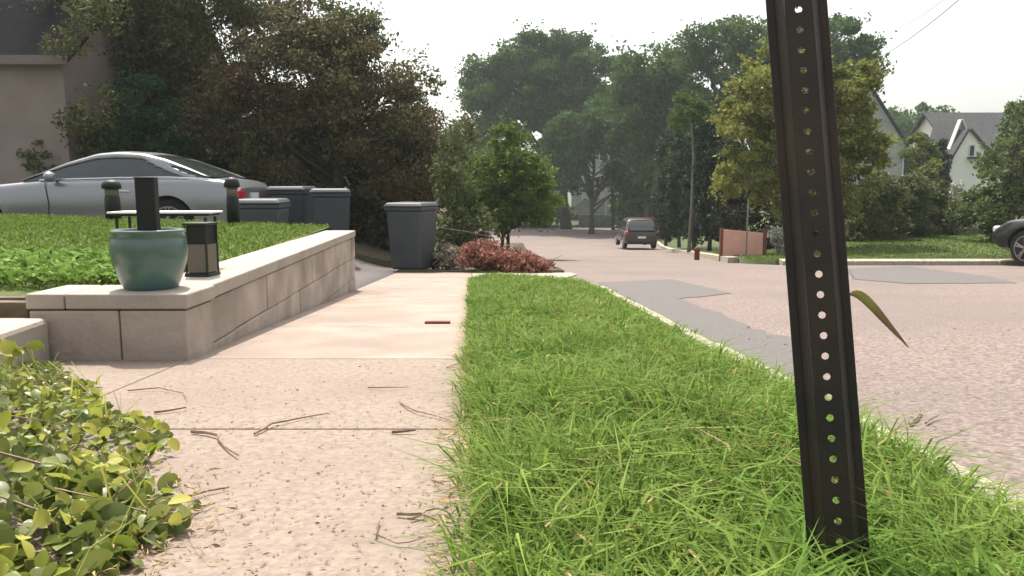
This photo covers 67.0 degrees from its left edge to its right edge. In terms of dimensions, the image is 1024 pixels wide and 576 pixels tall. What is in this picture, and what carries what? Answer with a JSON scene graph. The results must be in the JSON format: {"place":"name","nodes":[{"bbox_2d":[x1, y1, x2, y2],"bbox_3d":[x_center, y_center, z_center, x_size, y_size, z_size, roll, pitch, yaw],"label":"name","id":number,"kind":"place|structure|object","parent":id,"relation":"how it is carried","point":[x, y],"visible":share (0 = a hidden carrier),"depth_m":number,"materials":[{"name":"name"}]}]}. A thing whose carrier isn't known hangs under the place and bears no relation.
{"place":"outdoors","nodes":[
{"label":"outdoors","id":0,"kind":"place"},
{"bbox_2d":[0,213,330,294],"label":"lawn","id":1,"kind":"structure","parent":0,"point":[5,289],"depth_m":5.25,"materials":[{"name":"green plant"}]},
{"bbox_2d":[0,246,187,284],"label":"lawn weeds","id":2,"kind":"object","parent":1,"relation":"on","point":[30,264],"visible":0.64,"depth_m":3.72,"materials":[{"name":"green plant"}]},
{"bbox_2d":[101,180,121,219],"bbox_3d":[-4.417,-0.970,8.546,0.202,0.449,0.202,0,7,0],"label":"garden bollard","id":3,"kind":"object","parent":1,"relation":"on","point":[112,202],"visible":0.94,"depth_m":8.48,"materials":[{"name":"black metal"}]},
{"bbox_2d":[224,177,239,222],"bbox_3d":[-2.945,-0.919,8.150,0.158,0.496,0.158,0,7,0],"label":"garden bollard","id":4,"kind":"object","parent":1,"relation":"on","point":[231,185],"visible":0.95,"depth_m":8.10,"materials":[{"name":"black metal"}]},
{"bbox_2d":[0,359,471,575],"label":"sidewalk","id":5,"kind":"structure","parent":0,"point":[118,378],"depth_m":1.72,"materials":[{"name":"beige concrete"}]},
{"bbox_2d":[0,295,31,317],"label":"timber edging","id":6,"kind":"object","parent":5,"relation":"on","point":[12,306],"visible":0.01,"depth_m":3.14,"materials":[{"name":"brown wood"}]},
{"bbox_2d":[0,318,49,364],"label":"concrete step","id":7,"kind":"object","parent":5,"relation":"on","point":[21,332],"visible":0.56,"depth_m":2.96,"materials":[{"name":"stone"}]},
{"bbox_2d":[0,338,218,575],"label":"trailing shrub","id":8,"kind":"object","parent":5,"relation":"on","point":[64,489],"visible":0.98,"depth_m":1.37,"materials":[{"name":"green plant"}]},
{"bbox_2d":[26,449,274,575],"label":"dry clippings","id":9,"kind":"object","parent":5,"relation":"on","point":[171,535],"visible":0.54,"depth_m":1.25,"materials":[{"name":"brown plant"}]},
{"bbox_2d":[127,387,186,397],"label":"twig","id":10,"kind":"object","parent":5,"relation":"on","point":[156,388],"visible":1,"depth_m":2.46,"materials":[{"name":"wood"}]},
{"bbox_2d":[154,407,185,412],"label":"twig","id":11,"kind":"object","parent":5,"relation":"on","point":[160,411],"visible":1,"depth_m":2.15,"materials":[{"name":"wood"}]},
{"bbox_2d":[173,486,228,496],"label":"twig","id":12,"kind":"object","parent":5,"relation":"on","point":[201,492],"visible":0.51,"depth_m":1.46,"materials":[{"name":"wood"}]},
{"bbox_2d":[190,430,238,455],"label":"twig","id":13,"kind":"object","parent":5,"relation":"on","point":[210,433],"visible":1,"depth_m":1.88,"materials":[{"name":"brown wood"}]},
{"bbox_2d":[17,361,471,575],"bbox_3d":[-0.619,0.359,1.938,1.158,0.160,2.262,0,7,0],"label":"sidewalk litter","id":14,"kind":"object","parent":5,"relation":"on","point":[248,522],"visible":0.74,"depth_m":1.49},
{"bbox_2d":[253,413,328,434],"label":"twig","id":15,"kind":"object","parent":5,"relation":"on","point":[262,429],"visible":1,"depth_m":2.02,"materials":[{"name":"brown wood"}]},
{"bbox_2d":[368,387,401,387],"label":"twig","id":16,"kind":"object","parent":5,"relation":"on","point":[384,387],"visible":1,"depth_m":2.49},
{"bbox_2d":[375,520,425,543],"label":"twig","id":17,"kind":"object","parent":5,"relation":"on","point":[389,539],"visible":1,"depth_m":1.23,"materials":[{"name":"beige wood"}]},
{"bbox_2d":[392,429,415,433],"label":"twig","id":18,"kind":"object","parent":5,"relation":"on","point":[399,431],"visible":1,"depth_m":1.92,"materials":[{"name":"wood"}]},
{"bbox_2d":[399,401,450,420],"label":"twig","id":19,"kind":"object","parent":5,"relation":"on","point":[420,411],"visible":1,"depth_m":2.13,"materials":[{"name":"wood"}]},
{"bbox_2d":[410,508,447,519],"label":"twig","id":20,"kind":"object","parent":5,"relation":"on","point":[412,518],"visible":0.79,"depth_m":1.33,"materials":[{"name":"wood"}]},
{"bbox_2d":[396,512,462,526],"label":"twig","id":21,"kind":"object","parent":5,"relation":"on","point":[413,514],"visible":0.72,"depth_m":1.33,"materials":[{"name":"brown wood"}]},
{"bbox_2d":[193,273,471,358],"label":"sidewalk","id":22,"kind":"structure","parent":0,"point":[386,317],"depth_m":4.30,"materials":[{"name":"beige concrete"}]},
{"bbox_2d":[425,321,449,323],"bbox_3d":[-0.433,0.200,4.502,0.147,0.014,0.040,0,7,0],"label":"iron cover","id":23,"kind":"object","parent":22,"relation":"on","point":[437,322],"visible":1,"depth_m":4.48,"materials":[{"name":"brown metal"}]},
{"bbox_2d":[355,258,398,289],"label":"driveway","id":24,"kind":"structure","parent":0,"point":[366,273],"depth_m":11.43,"materials":[{"name":"grey concrete"}]},
{"bbox_2d":[0,151,271,222],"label":"parked car","id":25,"kind":"object","parent":24,"relation":"on","point":[72,188],"visible":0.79,"depth_m":11.17,"materials":[{"name":"silver metal"}]},
{"bbox_2d":[239,198,290,224],"bbox_3d":[-3.433,-0.863,10.701,0.622,0.750,0.766,-1,7,-4],"label":"wheeled bin","id":26,"kind":"object","parent":24,"relation":"on","point":[273,210],"visible":0.33,"depth_m":10.35,"materials":[{"name":"plastic"}]},
{"bbox_2d":[266,186,315,224],"bbox_3d":[-3.576,-1.166,12.679,0.622,1.000,0.766,1,7,4],"label":"wheeled bin","id":27,"kind":"object","parent":24,"relation":"on","point":[300,208],"visible":0.39,"depth_m":12.32,"materials":[{"name":"grey plastic"}]},
{"bbox_2d":[309,188,350,229],"bbox_3d":[-2.841,-1.043,12.190,0.602,1.050,0.766,-1,8,-10],"label":"wheeled bin","id":28,"kind":"object","parent":24,"relation":"on","point":[331,207],"visible":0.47,"depth_m":11.84,"materials":[{"name":"grey plastic"}]},
{"bbox_2d":[355,201,553,267],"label":"bank","id":29,"kind":"structure","parent":0,"point":[366,252],"depth_m":14.76,"materials":[{"name":"green plant"}]},
{"bbox_2d":[16,88,87,175],"bbox_3d":[-8.607,-2.385,14.595,0.896,2.938,1.310,5,9,34],"label":"corner shrub","id":30,"kind":"object","parent":29,"relation":"on","point":[29,166],"visible":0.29,"depth_m":14.28,"materials":[{"name":"green plant"}]},
{"bbox_2d":[0,0,228,183],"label":"tan house","id":31,"kind":"structure","parent":29,"relation":"on","point":[35,94],"depth_m":14.41,"materials":[{"name":"paint"}]},
{"bbox_2d":[78,69,189,156],"bbox_3d":[-7.259,-2.563,14.935,2.000,3.210,1.598,0,7,0],"label":"young evergreen","id":32,"kind":"object","parent":29,"relation":"on","point":[139,129],"visible":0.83,"depth_m":14.68,"materials":[{"name":"green plant"}]},
{"bbox_2d":[0,0,294,162],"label":"leafy tree","id":33,"kind":"object","parent":29,"relation":"on","point":[172,20],"visible":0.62,"depth_m":16.06,"materials":[{"name":"green plant"}]},
{"bbox_2d":[180,118,443,253],"bbox_3d":[-6.750,-2.932,17.689,10.874,5.065,4.086,1,8,8],"label":"hedge","id":34,"kind":"object","parent":29,"relation":"on","point":[368,224],"visible":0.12,"depth_m":16.60,"materials":[{"name":"green plant"}]},
{"bbox_2d":[162,0,474,217],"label":"leafy tree","id":35,"kind":"object","parent":29,"relation":"on","point":[306,121],"visible":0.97,"depth_m":15.44,"materials":[{"name":"green plant"}]},
{"bbox_2d":[290,0,450,224],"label":"leafy tree","id":36,"kind":"object","parent":29,"relation":"on","point":[372,15],"visible":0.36,"depth_m":16.10,"materials":[{"name":"green plant"}]},
{"bbox_2d":[436,113,497,225],"bbox_3d":[-1.405,-3.296,23.730,2.451,4.068,2.376,0,7,0],"label":"leafy bush","id":37,"kind":"object","parent":29,"relation":"on","point":[471,135],"visible":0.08,"depth_m":23.25,"materials":[{"name":"green plant"}]},
{"bbox_2d":[397,267,563,272],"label":"verge bank","id":38,"kind":"structure","parent":0,"point":[472,270],"depth_m":11.83,"materials":[{"name":"beige concrete"}]},
{"bbox_2d":[384,202,438,269],"bbox_3d":[-1.584,-0.811,12.371,0.662,1.120,0.706,3,8,20],"label":"wheeled bin","id":39,"kind":"object","parent":38,"relation":"on","point":[411,229],"visible":0.88,"depth_m":12.12,"materials":[{"name":"plastic"}]},
{"bbox_2d":[432,243,465,269],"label":"bush","id":40,"kind":"object","parent":38,"relation":"on","point":[446,258],"visible":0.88,"depth_m":12.17,"materials":[{"name":"grey plant"}]},
{"bbox_2d":[454,232,561,272],"bbox_3d":[-0.029,-0.534,11.963,1.710,0.680,1.078,2,8,17],"label":"shrub","id":41,"kind":"object","parent":38,"relation":"on","point":[481,255],"visible":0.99,"depth_m":11.78,"materials":[{"name":"red plant"}]},
{"bbox_2d":[438,227,494,247],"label":"fallen branch","id":42,"kind":"object","parent":41,"relation":"on","point":[449,229],"visible":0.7,"depth_m":12.46,"materials":[{"name":"brown plant"}]},
{"bbox_2d":[345,180,712,227],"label":"ground","id":43,"kind":"structure","parent":0,"point":[575,223],"depth_m":78.54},
{"bbox_2d":[25,230,355,360],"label":"block wall","id":44,"kind":"structure","parent":43,"relation":"on","point":[237,298],"depth_m":3.30,"materials":[{"name":"stone"}]},
{"bbox_2d":[109,227,187,290],"bbox_3d":[-1.532,-0.124,3.272,0.304,0.249,0.304,0,7,0],"label":"glazed pot","id":45,"kind":"object","parent":44,"relation":"on","point":[148,260],"visible":0.99,"depth_m":3.16,"materials":[{"name":"green ceramic"}]},
{"bbox_2d":[133,177,160,230],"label":"black pillar","id":46,"kind":"structure","parent":45,"relation":"in","point":[147,203],"depth_m":3.22,"materials":[{"name":"black plastic"}]},
{"bbox_2d":[106,210,222,242],"bbox_3d":[-1.824,-0.243,4.103,0.520,0.328,0.220,-1,7,-4],"label":"garden table","id":47,"kind":"object","parent":44,"relation":"on","point":[129,214],"visible":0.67,"depth_m":4.00,"materials":[{"name":"white"}]},
{"bbox_2d":[182,222,220,276],"bbox_3d":[-1.496,-0.188,3.727,0.121,0.257,0.121,1,8,6],"label":"garden lantern","id":48,"kind":"object","parent":44,"relation":"on","point":[203,257],"visible":0.98,"depth_m":3.68,"materials":[{"name":"grey"}]},
{"bbox_2d":[425,118,499,262],"bbox_3d":[-0.927,-1.704,14.079,1.390,2.911,1.776,0,7,0],"label":"loose shrub","id":49,"kind":"object","parent":43,"relation":"on","point":[450,170],"visible":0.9,"depth_m":14.08,"materials":[{"name":"green plant"}]},
{"bbox_2d":[437,127,494,200],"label":"shade tree","id":50,"kind":"object","parent":43,"relation":"on","point":[478,149],"depth_m":89.08,"materials":[{"name":"green plant"}]},
{"bbox_2d":[451,115,571,250],"bbox_3d":[-0.046,-2.645,20.877,3.336,3.968,2.431,0,7,0],"label":"tree","id":51,"kind":"object","parent":43,"relation":"on","point":[516,188],"visible":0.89,"depth_m":20.37,"materials":[{"name":"green plant"}]},
{"bbox_2d":[457,175,576,227],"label":"shade tree","id":52,"kind":"object","parent":43,"relation":"on","point":[557,214],"visible":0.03,"depth_m":76.94,"materials":[{"name":"green plant"}]},
{"bbox_2d":[472,273,576,277],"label":"kerb","id":53,"kind":"structure","parent":43,"relation":"on","point":[553,274],"depth_m":11.13,"materials":[{"name":"stone"}]},
{"bbox_2d":[450,16,622,228],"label":"oak tree","id":54,"kind":"object","parent":43,"relation":"on","point":[556,72],"visible":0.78,"depth_m":70.19,"materials":[{"name":"green plant"}]},
{"bbox_2d":[568,135,617,213],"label":"grey far house","id":55,"kind":"structure","parent":43,"relation":"on","point":[573,200],"depth_m":87.06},
{"bbox_2d":[599,150,606,160],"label":"window","id":56,"kind":"structure","parent":55,"relation":"in","point":[600,159],"depth_m":86.73,"materials":[{"name":"white"}]},
{"bbox_2d":[570,199,621,226],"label":"terrace wall","id":57,"kind":"structure","parent":43,"relation":"on","point":[582,208],"depth_m":77.43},
{"bbox_2d":[538,93,658,233],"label":"maple tree","id":58,"kind":"object","parent":43,"relation":"on","point":[586,142],"visible":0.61,"depth_m":65.01,"materials":[{"name":"green plant"}]},
{"bbox_2d":[611,154,614,229],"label":"utility pole","id":59,"kind":"object","parent":43,"relation":"on","point":[612,212],"depth_m":71.54,"materials":[{"name":"brown wood"}]},
{"bbox_2d":[601,144,657,213],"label":"shade tree","id":60,"kind":"object","parent":43,"relation":"on","point":[609,190],"depth_m":78.75,"materials":[{"name":"green plant"}]},
{"bbox_2d":[588,32,703,217],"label":"tall tree","id":61,"kind":"object","parent":43,"relation":"on","point":[641,98],"visible":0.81,"depth_m":58.96,"materials":[{"name":"green plant"}]},
{"bbox_2d":[607,184,686,226],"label":"shade tree","id":62,"kind":"object","parent":43,"relation":"on","point":[619,198],"visible":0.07,"depth_m":71.42,"materials":[{"name":"green plant"}]},
{"bbox_2d":[651,128,675,245],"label":"columnar evergreen","id":63,"kind":"object","parent":43,"relation":"on","point":[664,232],"visible":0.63,"depth_m":35.42,"materials":[{"name":"green plant"}]},
{"bbox_2d":[694,246,699,259],"bbox_3d":[4.917,-0.875,20.561,0.180,0.460,0.180,0,7,0],"label":"kerb post","id":64,"kind":"object","parent":43,"relation":"on","point":[697,253],"visible":0.88,"depth_m":20.50,"materials":[{"name":"red metal"}]},
{"bbox_2d":[590,283,1023,509],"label":"kerb","id":65,"kind":"structure","parent":43,"relation":"on","point":[864,420],"depth_m":1.91,"materials":[{"name":"stone"}]},
{"bbox_2d":[887,101,958,138],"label":"woods","id":66,"kind":"object","parent":43,"relation":"on","point":[900,119],"visible":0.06,"depth_m":91.85,"materials":[{"name":"green plant"}]},
{"bbox_2d":[201,0,1023,152],"label":"sky","id":67,"kind":"structure","parent":0,"point":[970,58],"materials":[{"name":"white"}]},
{"bbox_2d":[643,217,660,236],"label":"parked car","id":68,"kind":"object","parent":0,"point":[654,220],"visible":0.09,"depth_m":57.26,"materials":[{"name":"red paint"}]},
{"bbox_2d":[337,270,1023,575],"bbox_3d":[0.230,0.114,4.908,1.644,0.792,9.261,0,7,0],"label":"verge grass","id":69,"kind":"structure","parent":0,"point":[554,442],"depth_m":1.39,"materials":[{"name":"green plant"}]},
{"bbox_2d":[412,313,483,574],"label":"dry edge grass","id":70,"kind":"structure","parent":69,"relation":"on","point":[444,500],"depth_m":1.51,"materials":[{"name":"beige plant"}]},
{"bbox_2d":[480,278,832,516],"bbox_3d":[0.245,0.145,4.346,1.182,0.552,7.376,0,7,0],"label":"clover","id":71,"kind":"object","parent":69,"relation":"on","point":[761,451],"visible":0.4,"depth_m":2.70,"materials":[{"name":"green plant"}]},
{"bbox_2d":[396,276,1023,575],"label":"dead blades","id":72,"kind":"object","parent":69,"relation":"on","point":[580,535],"visible":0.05,"depth_m":1.40,"materials":[{"name":"beige plant"}]},
{"bbox_2d":[508,437,1023,575],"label":"tall grass","id":73,"kind":"structure","parent":69,"relation":"on","point":[729,536],"depth_m":1.01,"materials":[{"name":"green plant"}]},
{"bbox_2d":[765,0,869,573],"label":"sign post","id":74,"kind":"object","parent":69,"relation":"on","point":[800,223],"visible":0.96,"depth_m":0.96,"materials":[{"name":"metal"}]},
{"bbox_2d":[850,290,908,347],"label":"leaf","id":75,"kind":"object","parent":69,"relation":"on","point":[868,302],"depth_m":1.09,"materials":[{"name":"green plant"}]},
{"bbox_2d":[475,228,1023,498],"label":"road","id":76,"kind":"structure","parent":0,"point":[756,297],"depth_m":4.53,"materials":[{"name":"grey asphalt"}]},
{"bbox_2d":[614,217,657,248],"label":"parked car","id":77,"kind":"object","parent":76,"relation":"on","point":[635,230],"visible":0.98,"depth_m":42.16,"materials":[{"name":"grey paint"}]},
{"bbox_2d":[598,279,812,378],"bbox_3d":[1.532,0.106,6.433,1.173,0.511,7.307,0,7,0],"label":"road patch","id":78,"kind":"object","parent":76,"relation":"on","point":[664,296],"visible":0.81,"depth_m":4.96,"materials":[{"name":"grey asphalt"}]},
{"bbox_2d":[656,241,1018,264],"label":"kerb","id":79,"kind":"structure","parent":76,"relation":"on","point":[725,259],"depth_m":16.06,"materials":[{"name":"stone"}]},
{"bbox_2d":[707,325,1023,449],"bbox_3d":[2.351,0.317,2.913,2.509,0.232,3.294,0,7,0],"label":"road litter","id":80,"kind":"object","parent":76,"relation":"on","point":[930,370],"visible":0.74,"depth_m":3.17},
{"bbox_2d":[908,410,920,424],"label":"twig","id":81,"kind":"object","parent":76,"relation":"on","point":[916,417],"visible":0.85,"depth_m":2.13,"materials":[{"name":"wood"}]},
{"bbox_2d":[848,266,1014,282],"bbox_3d":[6.309,-0.246,12.236,1.841,0.446,7.109,3,8,23],"label":"road patch","id":82,"kind":"object","parent":76,"relation":"on","point":[903,274],"visible":0.97,"depth_m":10.83,"materials":[{"name":"grey asphalt"}]},
{"bbox_2d":[925,414,939,423],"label":"twig","id":83,"kind":"object","parent":76,"relation":"on","point":[929,419],"visible":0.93,"depth_m":2.13,"materials":[{"name":"wood"}]},
{"bbox_2d":[992,219,1023,265],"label":"parked car","id":84,"kind":"object","parent":76,"relation":"on","point":[1008,235],"visible":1,"depth_m":15.47,"materials":[{"name":"black paint"}]},
{"bbox_2d":[658,207,1023,264],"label":"lawn","id":85,"kind":"structure","parent":0,"point":[703,247],"depth_m":18.92,"materials":[{"name":"green plant"}]},
{"bbox_2d":[663,125,691,247],"bbox_3d":[7.094,-4.351,32.903,1.356,5.237,2.394,0,7,0],"label":"columnar evergreen","id":86,"kind":"object","parent":85,"relation":"on","point":[674,208],"visible":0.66,"depth_m":32.53,"materials":[{"name":"green plant"}]},
{"bbox_2d":[666,90,716,252],"bbox_3d":[6.348,-4.118,27.520,1.748,5.670,2.021,0,7,0],"label":"tree","id":87,"kind":"object","parent":85,"relation":"on","point":[693,108],"visible":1,"depth_m":27.10,"materials":[{"name":"green plant"}]},
{"bbox_2d":[678,114,709,248],"bbox_3d":[7.046,-4.100,29.720,1.396,5.234,2.602,0,7,0],"label":"columnar evergreen","id":88,"kind":"object","parent":85,"relation":"on","point":[685,182],"visible":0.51,"depth_m":29.59,"materials":[{"name":"green plant"}]},
{"bbox_2d":[692,120,723,250],"bbox_3d":[6.880,-3.524,26.790,1.300,4.526,2.078,0,7,0],"label":"columnar evergreen","id":89,"kind":"object","parent":85,"relation":"on","point":[705,165],"visible":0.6,"depth_m":26.62,"materials":[{"name":"green plant"}]},
{"bbox_2d":[707,137,752,239],"bbox_3d":[6.981,-2.976,24.782,1.419,3.743,2.212,0,7,0],"label":"columnar evergreen","id":90,"kind":"object","parent":85,"relation":"on","point":[721,144],"visible":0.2,"depth_m":24.55,"materials":[{"name":"green plant"}]},
{"bbox_2d":[719,228,766,260],"bbox_3d":[5.694,-1.039,19.077,1.180,0.860,0.180,0,7,-1],"label":"salmon board","id":91,"kind":"object","parent":85,"relation":"on","point":[732,242],"visible":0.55,"depth_m":19.06,"materials":[{"name":"pink wood"}]},
{"bbox_2d":[745,198,748,255],"bbox_3d":[5.647,-1.386,18.577,0.037,1.522,0.037,-3,8,-22],"label":"marker pole","id":92,"kind":"object","parent":85,"relation":"on","point":[747,225],"visible":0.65,"depth_m":18.56,"materials":[{"name":"grey metal"}]},
{"bbox_2d":[643,7,897,211],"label":"tall tree","id":93,"kind":"object","parent":85,"relation":"on","point":[732,40],"visible":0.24,"depth_m":53.27,"materials":[{"name":"green plant"}]},
{"bbox_2d":[767,225,783,253],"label":"flowering plant","id":94,"kind":"object","parent":85,"relation":"on","point":[774,235],"visible":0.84,"depth_m":19.59,"materials":[{"name":"white plant"}]},
{"bbox_2d":[714,165,883,248],"bbox_3d":[8.960,-2.379,23.806,5.193,2.926,2.292,0,7,0],"label":"hedge bush","id":95,"kind":"object","parent":85,"relation":"on","point":[756,217],"visible":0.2,"depth_m":23.60,"materials":[{"name":"green plant"}]},
{"bbox_2d":[704,36,903,251],"bbox_3d":[7.606,-3.710,20.264,5.171,5.852,2.750,0,7,0],"label":"olive gold tree","id":96,"kind":"object","parent":85,"relation":"on","point":[851,102],"visible":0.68,"depth_m":19.80,"materials":[{"name":"green plant"}]},
{"bbox_2d":[755,87,916,199],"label":"grey house","id":97,"kind":"structure","parent":85,"relation":"on","point":[889,126],"depth_m":45.28,"materials":[{"name":"paint"}]},
{"bbox_2d":[902,158,914,176],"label":"window","id":98,"kind":"structure","parent":97,"relation":"in","point":[905,163],"depth_m":45.39,"materials":[{"name":"white"}]},
{"bbox_2d":[845,167,914,241],"bbox_3d":[10.229,-2.116,21.990,1.857,2.662,2.037,-5,9,-31],"label":"hedge bush","id":99,"kind":"object","parent":85,"relation":"on","point":[873,228],"visible":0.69,"depth_m":21.54,"materials":[{"name":"green plant"}]},
{"bbox_2d":[880,169,942,236],"bbox_3d":[11.659,-2.352,22.950,1.892,2.324,1.946,-4,8,-27],"label":"hedge bush","id":100,"kind":"object","parent":85,"relation":"on","point":[915,200],"visible":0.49,"depth_m":22.35,"materials":[{"name":"green plant"}]},
{"bbox_2d":[898,130,945,186],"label":"yellow bush","id":101,"kind":"object","parent":85,"relation":"on","point":[928,158],"visible":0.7,"depth_m":34.95,"materials":[{"name":"green plant"}]},
{"bbox_2d":[912,180,961,234],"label":"hedge bush","id":102,"kind":"object","parent":85,"relation":"on","point":[940,198],"visible":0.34,"depth_m":23.42,"materials":[{"name":"green plant"}]},
{"bbox_2d":[929,138,953,209],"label":"conifer","id":103,"kind":"object","parent":85,"relation":"on","point":[945,172],"visible":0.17,"depth_m":39.15,"materials":[{"name":"green plant"}]},
{"bbox_2d":[907,112,1023,202],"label":"white house","id":104,"kind":"structure","parent":85,"relation":"on","point":[965,133],"depth_m":53.07,"materials":[{"name":"white paint"}]},
{"bbox_2d":[968,144,975,156],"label":"window","id":105,"kind":"structure","parent":104,"relation":"in","point":[971,152],"depth_m":51.19,"materials":[{"name":"white"}]},
{"bbox_2d":[948,180,984,232],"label":"flowering bush","id":106,"kind":"object","parent":85,"relation":"on","point":[957,186],"visible":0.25,"depth_m":24.21,"materials":[{"name":"white plant"}]},
{"bbox_2d":[940,96,1023,240],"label":"spreading bush","id":107,"kind":"object","parent":85,"relation":"on","point":[988,210],"visible":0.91,"depth_m":20.59,"materials":[{"name":"green plant"}]},
{"bbox_2d":[994,99,1023,169],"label":"spreading bush","id":108,"kind":"object","parent":85,"relation":"on","point":[1006,107],"visible":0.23,"depth_m":25.55,"materials":[{"name":"green plant"}]},
{"bbox_2d":[878,0,942,32],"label":"overhead wire","id":109,"kind":"object","parent":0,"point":[915,19],"visible":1,"depth_m":18.17,"materials":[{"name":"grey"}]},
{"bbox_2d":[874,0,958,59],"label":"overhead wire","id":110,"kind":"object","parent":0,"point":[922,29],"visible":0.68,"depth_m":18.27,"materials":[{"name":"grey"}]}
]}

